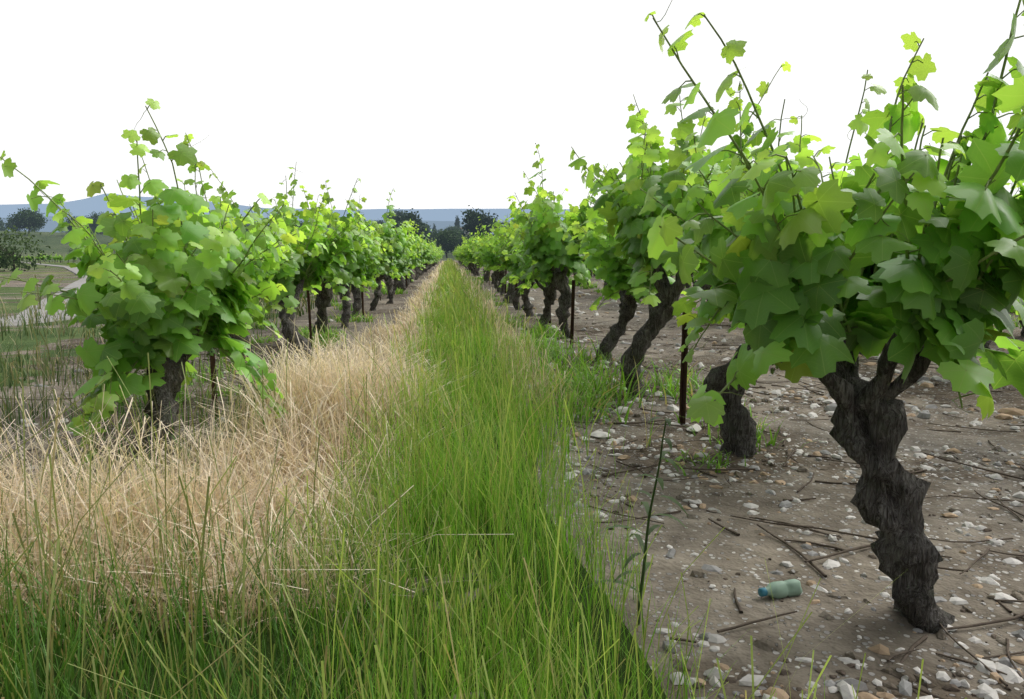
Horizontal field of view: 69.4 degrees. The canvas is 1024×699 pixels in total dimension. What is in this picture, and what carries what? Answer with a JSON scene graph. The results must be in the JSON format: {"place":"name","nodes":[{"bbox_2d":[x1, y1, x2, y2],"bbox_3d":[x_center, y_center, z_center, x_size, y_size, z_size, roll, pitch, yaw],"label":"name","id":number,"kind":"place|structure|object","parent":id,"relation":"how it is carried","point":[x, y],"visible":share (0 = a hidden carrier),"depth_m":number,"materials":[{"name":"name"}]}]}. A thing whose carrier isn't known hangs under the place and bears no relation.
{"place":"outdoors","nodes":[
{"label":"outdoors","id":0,"kind":"place"},
{"bbox_2d":[0,262,86,326],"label":"dirt road","id":1,"kind":"structure","parent":0,"point":[75,284],"depth_m":12.60,"materials":[{"name":"beige soil"}]},
{"bbox_2d":[0,261,313,386],"bbox_3d":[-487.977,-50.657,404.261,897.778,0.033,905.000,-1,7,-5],"label":"meadow ground","id":2,"kind":"structure","parent":0,"point":[29,342],"depth_m":9.80,"materials":[{"name":"green plant"}]},
{"bbox_2d":[0,225,56,270],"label":"tree","id":3,"kind":"object","parent":2,"relation":"on","point":[8,258],"visible":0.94,"depth_m":45.74,"materials":[{"name":"green plant"}]},
{"bbox_2d":[0,275,391,458],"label":"wild grass","id":4,"kind":"structure","parent":0,"point":[9,374],"depth_m":5.89,"materials":[{"name":"green plant"}]},
{"bbox_2d":[0,231,488,261],"bbox_3d":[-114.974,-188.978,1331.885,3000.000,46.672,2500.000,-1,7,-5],"label":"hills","id":5,"kind":"structure","parent":0,"point":[53,240],"depth_m":207.02,"materials":[{"name":"green plant"}]},
{"bbox_2d":[2,218,22,230],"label":"round tree","id":6,"kind":"object","parent":5,"relation":"on","point":[10,224],"visible":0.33,"depth_m":296.30,"materials":[{"name":"green plant"}]},
{"bbox_2d":[3,207,47,234],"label":"round tree","id":7,"kind":"object","parent":5,"relation":"on","point":[27,217],"visible":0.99,"depth_m":232.48,"materials":[{"name":"green plant"}]},
{"bbox_2d":[25,211,46,231],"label":"round tree","id":8,"kind":"object","parent":5,"relation":"on","point":[43,220],"visible":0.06,"depth_m":291.31,"materials":[{"name":"green plant"}]},
{"bbox_2d":[64,216,90,230],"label":"round tree","id":9,"kind":"object","parent":5,"relation":"on","point":[68,227],"visible":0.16,"depth_m":237.85,"materials":[{"name":"green plant"}]},
{"bbox_2d":[86,217,102,233],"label":"round tree","id":10,"kind":"object","parent":5,"relation":"on","point":[93,230],"visible":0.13,"depth_m":332.67,"materials":[{"name":"green plant"}]},
{"bbox_2d":[88,211,102,233],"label":"round tree","id":11,"kind":"object","parent":5,"relation":"on","point":[94,224],"visible":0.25,"depth_m":272.15,"materials":[{"name":"green plant"}]},
{"bbox_2d":[381,208,402,220],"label":"pine tree","id":12,"kind":"object","parent":5,"relation":"on","point":[397,212],"visible":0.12,"depth_m":381.58,"materials":[{"name":"green plant"}]},
{"bbox_2d":[379,208,423,233],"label":"pine tree","id":13,"kind":"object","parent":5,"relation":"on","point":[409,216],"visible":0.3,"depth_m":198.89,"materials":[{"name":"green plant"}]},
{"bbox_2d":[391,217,426,239],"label":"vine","id":14,"kind":"object","parent":5,"relation":"on","point":[420,227],"visible":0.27,"depth_m":190.31,"materials":[{"name":"green plant"}]},
{"bbox_2d":[417,223,433,242],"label":"round tree","id":15,"kind":"object","parent":5,"relation":"on","point":[427,232],"visible":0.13,"depth_m":232.64,"materials":[{"name":"green plant"}]},
{"bbox_2d":[426,229,447,242],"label":"round tree","id":16,"kind":"object","parent":5,"relation":"on","point":[433,234],"visible":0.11,"depth_m":229.44,"materials":[{"name":"green plant"}]},
{"bbox_2d":[434,229,460,257],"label":"round tree","id":17,"kind":"object","parent":5,"relation":"on","point":[443,238],"visible":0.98,"depth_m":176.34,"materials":[{"name":"green plant"}]},
{"bbox_2d":[448,225,462,231],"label":"round tree","id":18,"kind":"object","parent":5,"relation":"on","point":[452,227],"visible":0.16,"depth_m":367.49,"materials":[{"name":"green plant"}]},
{"bbox_2d":[454,215,460,227],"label":"cypress tree","id":19,"kind":"object","parent":5,"relation":"on","point":[457,222],"visible":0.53,"depth_m":420.09,"materials":[{"name":"green plant"}]},
{"bbox_2d":[450,230,467,245],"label":"round tree","id":20,"kind":"object","parent":5,"relation":"on","point":[457,233],"visible":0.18,"depth_m":229.73,"materials":[{"name":"green plant"}]},
{"bbox_2d":[460,205,503,236],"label":"pine tree","id":21,"kind":"object","parent":5,"relation":"on","point":[471,216],"visible":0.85,"depth_m":187.57,"materials":[{"name":"green plant"}]},
{"bbox_2d":[0,261,494,660],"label":"dry grass","id":22,"kind":"structure","parent":0,"point":[277,495],"depth_m":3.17,"materials":[{"name":"beige plant"}]},
{"bbox_2d":[0,296,436,663],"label":"green grass","id":23,"kind":"structure","parent":22,"relation":"on","point":[199,407],"depth_m":3.07,"materials":[{"name":"plant"}]},
{"bbox_2d":[0,216,562,233],"bbox_3d":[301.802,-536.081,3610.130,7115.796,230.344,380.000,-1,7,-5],"label":"hills","id":24,"kind":"structure","parent":0,"point":[51,225],"depth_m":3576.21,"materials":[{"name":"blue"}]},
{"bbox_2d":[0,193,569,221],"bbox_3d":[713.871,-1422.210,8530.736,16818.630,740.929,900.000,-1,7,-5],"label":"mountains","id":25,"kind":"structure","parent":0,"point":[97,204],"depth_m":8506.34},
{"bbox_2d":[0,300,665,698],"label":"grass","id":26,"kind":"structure","parent":0,"point":[620,670],"depth_m":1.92,"materials":[{"name":"green plant"}]},
{"bbox_2d":[211,258,966,698],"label":"grass strip","id":27,"kind":"object","parent":26,"relation":"on","point":[437,452],"depth_m":2.22,"materials":[{"name":"green plant"}]},
{"bbox_2d":[0,260,1023,698],"bbox_3d":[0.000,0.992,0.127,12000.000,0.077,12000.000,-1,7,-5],"label":"ground","id":28,"kind":"structure","parent":0,"point":[728,554],"depth_m":2.92,"materials":[{"name":"soil"}]},
{"bbox_2d":[0,98,305,466],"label":"vine","id":29,"kind":"object","parent":28,"relation":"on","point":[160,296],"visible":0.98,"depth_m":3.46,"materials":[{"name":"green plant"}]},
{"bbox_2d":[210,347,218,422],"bbox_3d":[-1.780,0.307,4.443,0.024,0.770,0.044,3,8,21],"label":"stake","id":30,"kind":"object","parent":28,"relation":"on","point":[212,363],"visible":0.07,"depth_m":4.42,"materials":[{"name":"metal"}]},
{"bbox_2d":[108,133,336,398],"bbox_3d":[-2.092,-0.507,5.188,1.289,1.956,1.287,-7,10,-43],"label":"vine","id":31,"kind":"object","parent":28,"relation":"on","point":[215,217],"visible":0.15,"depth_m":5.02,"materials":[{"name":"green plant"}]},
{"bbox_2d":[208,169,374,361],"bbox_3d":[-2.108,-0.750,7.097,1.188,1.957,1.481,5,9,36],"label":"vine","id":32,"kind":"object","parent":28,"relation":"on","point":[298,282],"visible":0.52,"depth_m":7.17,"materials":[{"name":"green plant"}]},
{"bbox_2d":[307,290,312,345],"bbox_3d":[-2.177,-0.216,7.988,0.029,0.850,0.042,-4,8,-15],"label":"stake","id":33,"kind":"object","parent":28,"relation":"in","point":[309,314],"visible":0.76,"depth_m":7.96,"materials":[{"name":"metal"}]},
{"bbox_2d":[252,167,379,339],"bbox_3d":[-2.158,-1.008,8.330,1.387,2.131,1.427,1,7,6],"label":"vine","id":34,"kind":"object","parent":28,"relation":"on","point":[326,294],"visible":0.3,"depth_m":8.22,"materials":[{"name":"green plant"}]},
{"bbox_2d":[320,180,392,327],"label":"vine","id":35,"kind":"object","parent":28,"relation":"on","point":[356,271],"visible":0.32,"depth_m":10.28,"materials":[{"name":"green plant"}]},
{"bbox_2d":[330,220,393,316],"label":"vine","id":36,"kind":"object","parent":28,"relation":"on","point":[356,292],"visible":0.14,"depth_m":11.97,"materials":[{"name":"green plant"}]},
{"bbox_2d":[361,285,364,321],"bbox_3d":[-2.284,-0.605,11.379,0.042,0.850,0.028,-1,7,4],"label":"stake","id":37,"kind":"object","parent":28,"relation":"on","point":[362,296],"visible":0.39,"depth_m":11.36,"materials":[{"name":"metal"}]},
{"bbox_2d":[330,190,413,310],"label":"vine","id":38,"kind":"object","parent":28,"relation":"on","point":[397,242],"visible":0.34,"depth_m":13.28,"materials":[{"name":"green plant"}]},
{"bbox_2d":[377,213,414,303],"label":"vine","id":39,"kind":"object","parent":28,"relation":"on","point":[389,282],"visible":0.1,"depth_m":15.25,"materials":[{"name":"green plant"}]},
{"bbox_2d":[384,230,415,297],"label":"vine","id":40,"kind":"object","parent":28,"relation":"on","point":[398,276],"visible":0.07,"depth_m":17.13,"materials":[{"name":"green plant"}]},
{"bbox_2d":[386,222,421,291],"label":"vine","id":41,"kind":"object","parent":28,"relation":"on","point":[401,282],"visible":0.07,"depth_m":20.58,"materials":[{"name":"green plant"}]},
{"bbox_2d":[393,231,418,294],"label":"vine","id":42,"kind":"object","parent":28,"relation":"on","point":[402,269],"visible":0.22,"depth_m":18.68,"materials":[{"name":"green plant"}]},
{"bbox_2d":[397,221,423,287],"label":"vine","id":43,"kind":"object","parent":28,"relation":"on","point":[398,285],"visible":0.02,"depth_m":21.79,"materials":[{"name":"green plant"}]},
{"bbox_2d":[394,225,430,286],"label":"vine","id":44,"kind":"object","parent":28,"relation":"on","point":[415,262],"visible":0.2,"depth_m":23.35,"materials":[{"name":"green plant"}]},
{"bbox_2d":[408,235,425,282],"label":"vine","id":45,"kind":"object","parent":28,"relation":"on","point":[414,266],"visible":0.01,"depth_m":26.88,"materials":[{"name":"green plant"}]},
{"bbox_2d":[413,224,434,279],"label":"vine","id":46,"kind":"object","parent":28,"relation":"on","point":[422,258],"visible":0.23,"depth_m":30.14,"materials":[{"name":"green plant"}]},
{"bbox_2d":[421,243,437,273],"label":"vine","id":47,"kind":"object","parent":28,"relation":"on","point":[429,258],"visible":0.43,"depth_m":38.41,"materials":[{"name":"green plant"}]},
{"bbox_2d":[433,242,440,266],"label":"vine","id":48,"kind":"object","parent":28,"relation":"on","point":[439,248],"visible":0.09,"depth_m":63.31,"materials":[{"name":"green plant"}]},
{"bbox_2d":[456,238,473,273],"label":"vine","id":49,"kind":"object","parent":28,"relation":"on","point":[465,263],"visible":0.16,"depth_m":38.48,"materials":[{"name":"green plant"}]},
{"bbox_2d":[461,236,479,275],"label":"vine","id":50,"kind":"object","parent":28,"relation":"on","point":[468,261],"visible":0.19,"depth_m":35.25,"materials":[{"name":"green plant"}]},
{"bbox_2d":[463,233,478,276],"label":"vine","id":51,"kind":"object","parent":28,"relation":"on","point":[471,256],"visible":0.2,"depth_m":33.41,"materials":[{"name":"green plant"}]},
{"bbox_2d":[468,249,486,276],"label":"vine","id":52,"kind":"object","parent":28,"relation":"on","point":[480,263],"visible":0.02,"depth_m":30.18,"materials":[{"name":"green plant"}]},
{"bbox_2d":[464,226,503,280],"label":"vine","id":53,"kind":"object","parent":28,"relation":"on","point":[469,243],"visible":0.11,"depth_m":28.03,"materials":[{"name":"green plant"}]},
{"bbox_2d":[469,227,499,282],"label":"vine","id":54,"kind":"object","parent":28,"relation":"on","point":[482,265],"visible":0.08,"depth_m":27.18,"materials":[{"name":"green plant"}]},
{"bbox_2d":[475,233,498,288],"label":"vine","id":55,"kind":"object","parent":28,"relation":"on","point":[496,282],"visible":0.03,"depth_m":22.04,"materials":[{"name":"green plant"}]},
{"bbox_2d":[471,217,504,295],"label":"vine","id":56,"kind":"object","parent":28,"relation":"on","point":[489,258],"visible":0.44,"depth_m":18.04,"materials":[{"name":"green plant"}]},
{"bbox_2d":[472,219,504,291],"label":"vine","id":57,"kind":"object","parent":28,"relation":"on","point":[499,288],"visible":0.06,"depth_m":20.26,"materials":[{"name":"green plant"}]},
{"bbox_2d":[491,271,494,283],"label":"vine","id":58,"kind":"object","parent":28,"relation":"on","point":[493,277],"visible":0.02,"depth_m":25.34,"materials":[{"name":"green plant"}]},
{"bbox_2d":[480,208,520,303],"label":"vine","id":59,"kind":"object","parent":28,"relation":"on","point":[509,263],"visible":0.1,"depth_m":15.20,"materials":[{"name":"green plant"}]},
{"bbox_2d":[489,243,520,290],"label":"vine","id":60,"kind":"object","parent":28,"relation":"on","point":[507,277],"visible":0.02,"depth_m":16.88,"materials":[{"name":"green plant"}]},
{"bbox_2d":[0,324,1023,698],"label":"twigs","id":61,"kind":"object","parent":28,"relation":"on","point":[922,638],"visible":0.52,"depth_m":2.88,"materials":[{"name":"brown wood"}]},
{"bbox_2d":[5,275,1023,698],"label":"scattered stones","id":62,"kind":"object","parent":28,"relation":"on","point":[903,673],"visible":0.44,"depth_m":2.83,"materials":[{"name":"stone"}]},
{"bbox_2d":[483,187,545,316],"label":"vine","id":63,"kind":"object","parent":28,"relation":"on","point":[527,306],"visible":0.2,"depth_m":11.73,"materials":[{"name":"green plant"}]},
{"bbox_2d":[453,260,594,416],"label":"grass","id":64,"kind":"structure","parent":28,"relation":"on","point":[493,305],"depth_m":6.67,"materials":[{"name":"green plant"}]},
{"bbox_2d":[493,188,567,309],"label":"vine","id":65,"kind":"object","parent":28,"relation":"on","point":[515,299],"visible":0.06,"depth_m":13.67,"materials":[{"name":"green plant"}]},
{"bbox_2d":[502,220,586,327],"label":"vine","id":66,"kind":"object","parent":28,"relation":"on","point":[545,286],"visible":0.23,"depth_m":10.27,"materials":[{"name":"green plant"}]},
{"bbox_2d":[507,143,607,338],"bbox_3d":[0.546,-1.189,8.781,1.552,2.395,1.316,4,8,30],"label":"vine","id":67,"kind":"object","parent":28,"relation":"on","point":[546,245],"visible":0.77,"depth_m":8.55,"materials":[{"name":"green plant"}]},
{"bbox_2d":[467,281,659,477],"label":"weeds","id":68,"kind":"object","parent":28,"relation":"on","point":[649,440],"visible":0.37,"depth_m":3.97,"materials":[{"name":"green plant"}]},
{"bbox_2d":[116,268,1021,475],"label":"weeds","id":69,"kind":"object","parent":28,"relation":"on","point":[609,392],"depth_m":5.44,"materials":[{"name":"green plant"}]},
{"bbox_2d":[570,280,574,347],"bbox_3d":[0.633,-0.247,7.801,0.029,0.970,0.042,-1,8,-16],"label":"stake","id":70,"kind":"object","parent":28,"relation":"on","point":[572,313],"visible":0.82,"depth_m":7.78,"materials":[{"name":"metal"}]},
{"bbox_2d":[582,233,598,288],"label":"vine","id":71,"kind":"object","parent":28,"relation":"on","point":[590,270],"visible":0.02,"depth_m":22.05,"materials":[{"name":"green plant"}]},
{"bbox_2d":[556,193,686,360],"bbox_3d":[1.084,-0.691,6.845,1.223,1.898,1.524,2,7,13],"label":"vine","id":72,"kind":"object","parent":28,"relation":"on","point":[598,248],"visible":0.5,"depth_m":6.57,"materials":[{"name":"green plant"}]},
{"bbox_2d":[583,417,687,625],"bbox_3d":[0.350,0.460,1.940,0.193,0.616,0.300,-5,9,-37],"label":"tall weed stalk","id":73,"kind":"object","parent":28,"relation":"on","point":[648,509],"visible":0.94,"depth_m":1.92,"materials":[{"name":"green plant"}]},
{"bbox_2d":[568,61,790,398],"bbox_3d":[1.103,-0.735,5.071,1.518,2.484,1.297,5,9,32],"label":"vine","id":74,"kind":"object","parent":28,"relation":"on","point":[621,203],"visible":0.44,"depth_m":4.97,"materials":[{"name":"green plant"}]},
{"bbox_2d":[679,312,687,423],"bbox_3d":[1.009,0.210,4.377,0.029,0.990,0.042,-6,10,-39],"label":"stake","id":75,"kind":"object","parent":28,"relation":"on","point":[683,393],"visible":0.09,"depth_m":4.37,"materials":[{"name":"metal"}]},
{"bbox_2d":[671,274,711,300],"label":"vine","id":76,"kind":"object","parent":28,"relation":"on","point":[705,287],"depth_m":12.13,"materials":[{"name":"green plant"}]},
{"bbox_2d":[638,65,886,457],"bbox_3d":[1.207,-0.360,3.571,1.476,2.036,1.401,6,10,40],"label":"vine","id":77,"kind":"object","parent":28,"relation":"on","point":[738,429],"visible":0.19,"depth_m":3.44,"materials":[{"name":"green plant"}]},
{"bbox_2d":[758,579,802,598],"bbox_3d":[0.791,0.709,2.186,0.141,0.048,0.048,-1,7,-20],"label":"crushed bottle","id":78,"kind":"object","parent":28,"relation":"on","point":[785,588],"visible":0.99,"depth_m":2.17,"materials":[{"name":"green plastic"}]},
{"bbox_2d":[644,0,1023,632],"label":"vine","id":79,"kind":"object","parent":28,"relation":"on","point":[903,252],"visible":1,"depth_m":1.79,"materials":[{"name":"green plant"}]},
{"bbox_2d":[927,143,1023,368],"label":"vine","id":80,"kind":"object","parent":28,"relation":"on","point":[987,343],"visible":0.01,"depth_m":5.88,"materials":[{"name":"green plant"}]},
{"bbox_2d":[1005,183,1023,336],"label":"vine","id":81,"kind":"object","parent":28,"relation":"on","point":[1022,331],"visible":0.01,"depth_m":9.15,"materials":[{"name":"green plant"}]},
{"bbox_2d":[0,0,1023,209],"label":"sky","id":82,"kind":"structure","parent":0,"point":[438,104],"materials":[{"name":"white"}]}
]}

